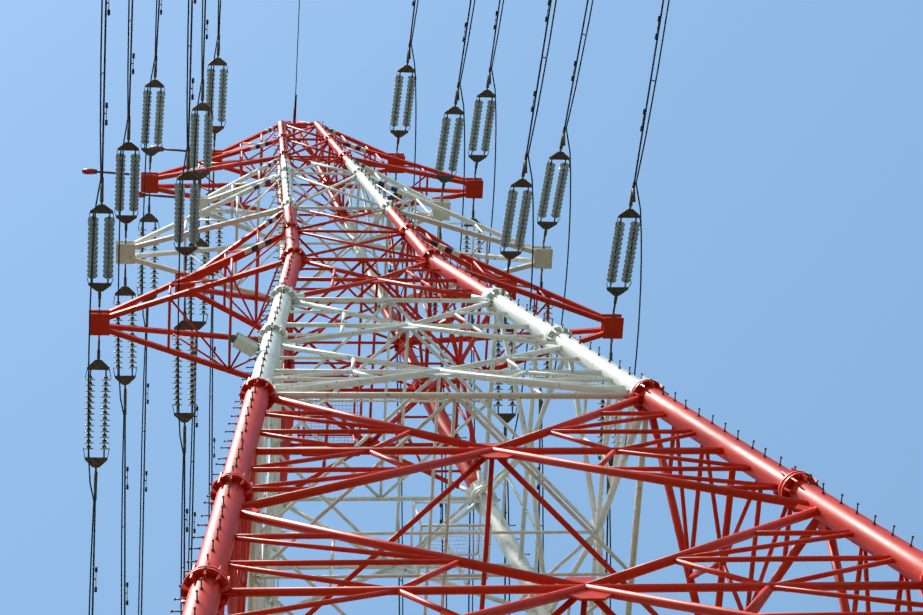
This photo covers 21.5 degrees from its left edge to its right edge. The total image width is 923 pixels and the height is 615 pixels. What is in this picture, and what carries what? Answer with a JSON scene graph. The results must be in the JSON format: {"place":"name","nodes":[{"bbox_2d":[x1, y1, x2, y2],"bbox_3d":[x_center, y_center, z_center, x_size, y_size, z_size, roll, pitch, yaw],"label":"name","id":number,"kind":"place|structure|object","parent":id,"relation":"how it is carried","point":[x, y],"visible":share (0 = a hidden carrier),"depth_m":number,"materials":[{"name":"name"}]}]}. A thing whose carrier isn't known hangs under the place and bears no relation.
{"place":"outdoors","nodes":[
{"label":"outdoors","id":0,"kind":"place"},
{"bbox_2d":[0,0,922,614],"label":"sky","id":1,"kind":"structure","parent":0,"point":[780,180],"materials":[{"name":"blue"}]},
{"label":"ground","id":2,"kind":"structure","parent":0,"visible":0},
{"bbox_2d":[82,108,922,614],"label":"lattice tower","id":3,"kind":"structure","parent":2,"relation":"on","point":[238,562],"depth_m":37.75,"materials":[{"name":"red metal"}]},
{"bbox_2d":[83,340,110,499],"bbox_3d":[-7.069,2.173,47.095,0.516,0.343,3.126,1,-93,-9],"label":"insulator","id":4,"kind":"object","parent":3,"relation":"attached to","point":[97,462],"visible":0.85,"depth_m":47.12,"materials":[{"name":"ceramic"}]},
{"bbox_2d":[87,177,114,307],"bbox_3d":[-6.836,-1.166,46.008,0.516,0.343,3.126,1,-50,-9],"label":"insulator","id":5,"kind":"object","parent":3,"relation":"attached to","point":[108,247],"visible":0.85,"depth_m":46.07,"materials":[{"name":"ceramic"}]},
{"bbox_2d":[113,268,136,414],"bbox_3d":[-7.140,0.711,51.544,0.516,0.343,3.126,0,-92,-9],"label":"insulator","id":6,"kind":"object","parent":3,"relation":"attached to","point":[125,290],"visible":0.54,"depth_m":51.57,"materials":[{"name":"ceramic"}]},
{"bbox_2d":[114,117,140,237],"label":"insulator","id":7,"kind":"object","parent":3,"relation":"attached to","point":[134,182],"visible":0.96,"depth_m":50.47,"materials":[{"name":"ceramic"}]},
{"bbox_2d":[137,197,159,326],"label":"insulator","id":8,"kind":"object","parent":3,"relation":"attached to","point":[148,217],"visible":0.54,"depth_m":56.83,"materials":[{"name":"ceramic"}]},
{"bbox_2d":[140,57,164,169],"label":"insulator","id":9,"kind":"object","parent":3,"relation":"attached to","point":[159,117],"visible":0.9,"depth_m":55.77,"materials":[{"name":"ceramic"}]},
{"bbox_2d":[172,301,196,452],"bbox_3d":[-5.667,1.426,49.724,0.516,0.343,3.126,0,-90,-9],"label":"insulator","id":10,"kind":"object","parent":3,"relation":"attached to","point":[184,324],"visible":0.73,"depth_m":49.76,"materials":[{"name":"ceramic"}]},
{"bbox_2d":[174,145,200,270],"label":"insulator","id":11,"kind":"object","parent":3,"relation":"attached to","point":[194,208],"visible":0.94,"depth_m":48.60,"materials":[{"name":"ceramic"}]},
{"bbox_2d":[186,221,209,354],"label":"insulator","id":12,"kind":"object","parent":3,"relation":"attached to","point":[198,325],"visible":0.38,"depth_m":55.24,"materials":[{"name":"ceramic"}]},
{"bbox_2d":[190,80,213,192],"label":"insulator","id":13,"kind":"object","parent":3,"relation":"attached to","point":[207,140],"visible":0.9,"depth_m":54.09,"materials":[{"name":"ceramic"}]},
{"bbox_2d":[203,173,223,299],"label":"insulator","id":14,"kind":"object","parent":3,"relation":"attached to","point":[219,232],"visible":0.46,"depth_m":59.17,"materials":[{"name":"ceramic"}]},
{"bbox_2d":[205,35,227,147],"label":"insulator","id":15,"kind":"object","parent":3,"relation":"attached to","point":[222,95],"visible":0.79,"depth_m":58.01,"materials":[{"name":"ceramic"}]},
{"bbox_2d":[87,0,669,614],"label":"conductors","id":16,"kind":"object","parent":3,"relation":"attached to","point":[145,386],"visible":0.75,"depth_m":50.82,"materials":[{"name":"grey"}]},
{"bbox_2d":[386,177,406,294],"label":"insulator","id":17,"kind":"object","parent":3,"relation":"attached to","point":[391,197],"visible":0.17,"depth_m":59.88,"materials":[{"name":"ceramic"}]},
{"bbox_2d":[390,43,416,150],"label":"insulator","id":18,"kind":"object","parent":3,"relation":"attached to","point":[396,104],"visible":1,"depth_m":58.74,"materials":[{"name":"ceramic"}]},
{"bbox_2d":[432,227,451,355],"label":"insulator","id":19,"kind":"object","parent":3,"relation":"attached to","point":[433,305],"visible":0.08,"depth_m":56.18,"materials":[{"name":"ceramic"}]},
{"bbox_2d":[435,83,463,196],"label":"insulator","id":20,"kind":"object","parent":3,"relation":"attached to","point":[443,144],"visible":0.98,"depth_m":55.04,"materials":[{"name":"ceramic"}]},
{"bbox_2d":[462,202,482,323],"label":"insulator","id":21,"kind":"object","parent":3,"relation":"attached to","point":[466,247],"visible":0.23,"depth_m":58.10,"materials":[{"name":"ceramic"}]},
{"bbox_2d":[468,67,494,175],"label":"insulator","id":22,"kind":"object","parent":3,"relation":"attached to","point":[487,129],"visible":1,"depth_m":56.94,"materials":[{"name":"ceramic"}]},
{"bbox_2d":[493,317,516,441],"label":"insulator","id":23,"kind":"object","parent":3,"relation":"attached to","point":[507,417],"visible":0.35,"depth_m":50.74,"materials":[{"name":"ceramic"}]},
{"bbox_2d":[500,154,531,272],"bbox_3d":[1.138,-1.842,49.582,0.516,0.343,3.126,0,-49,-9],"label":"insulator","id":24,"kind":"object","parent":3,"relation":"attached to","point":[509,219],"visible":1,"depth_m":49.64,"materials":[{"name":"ceramic"}]},
{"bbox_2d":[529,272,552,413],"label":"insulator","id":25,"kind":"object","parent":3,"relation":"attached to","point":[545,363],"visible":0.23,"depth_m":52.97,"materials":[{"name":"ceramic"}]},
{"bbox_2d":[537,127,569,243],"bbox_3d":[1.983,-2.538,51.834,0.516,0.343,3.126,1,-49,-10],"label":"insulator","id":26,"kind":"object","parent":3,"relation":"attached to","point":[547,187],"visible":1,"depth_m":51.89,"materials":[{"name":"ceramic"}]},
{"bbox_2d":[597,342,621,493],"bbox_3d":[2.994,2.266,48.822,0.516,0.343,3.126,1,-89,-9],"label":"insulator","id":27,"kind":"object","parent":3,"relation":"attached to","point":[602,402],"visible":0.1,"depth_m":48.85,"materials":[{"name":"ceramic"}]},
{"bbox_2d":[606,183,639,311],"bbox_3d":[3.200,-1.126,47.678,0.516,0.343,3.126,0,-53,-9],"label":"insulator","id":28,"kind":"object","parent":3,"relation":"attached to","point":[616,247],"visible":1,"depth_m":47.73,"materials":[{"name":"ceramic"}]}
]}

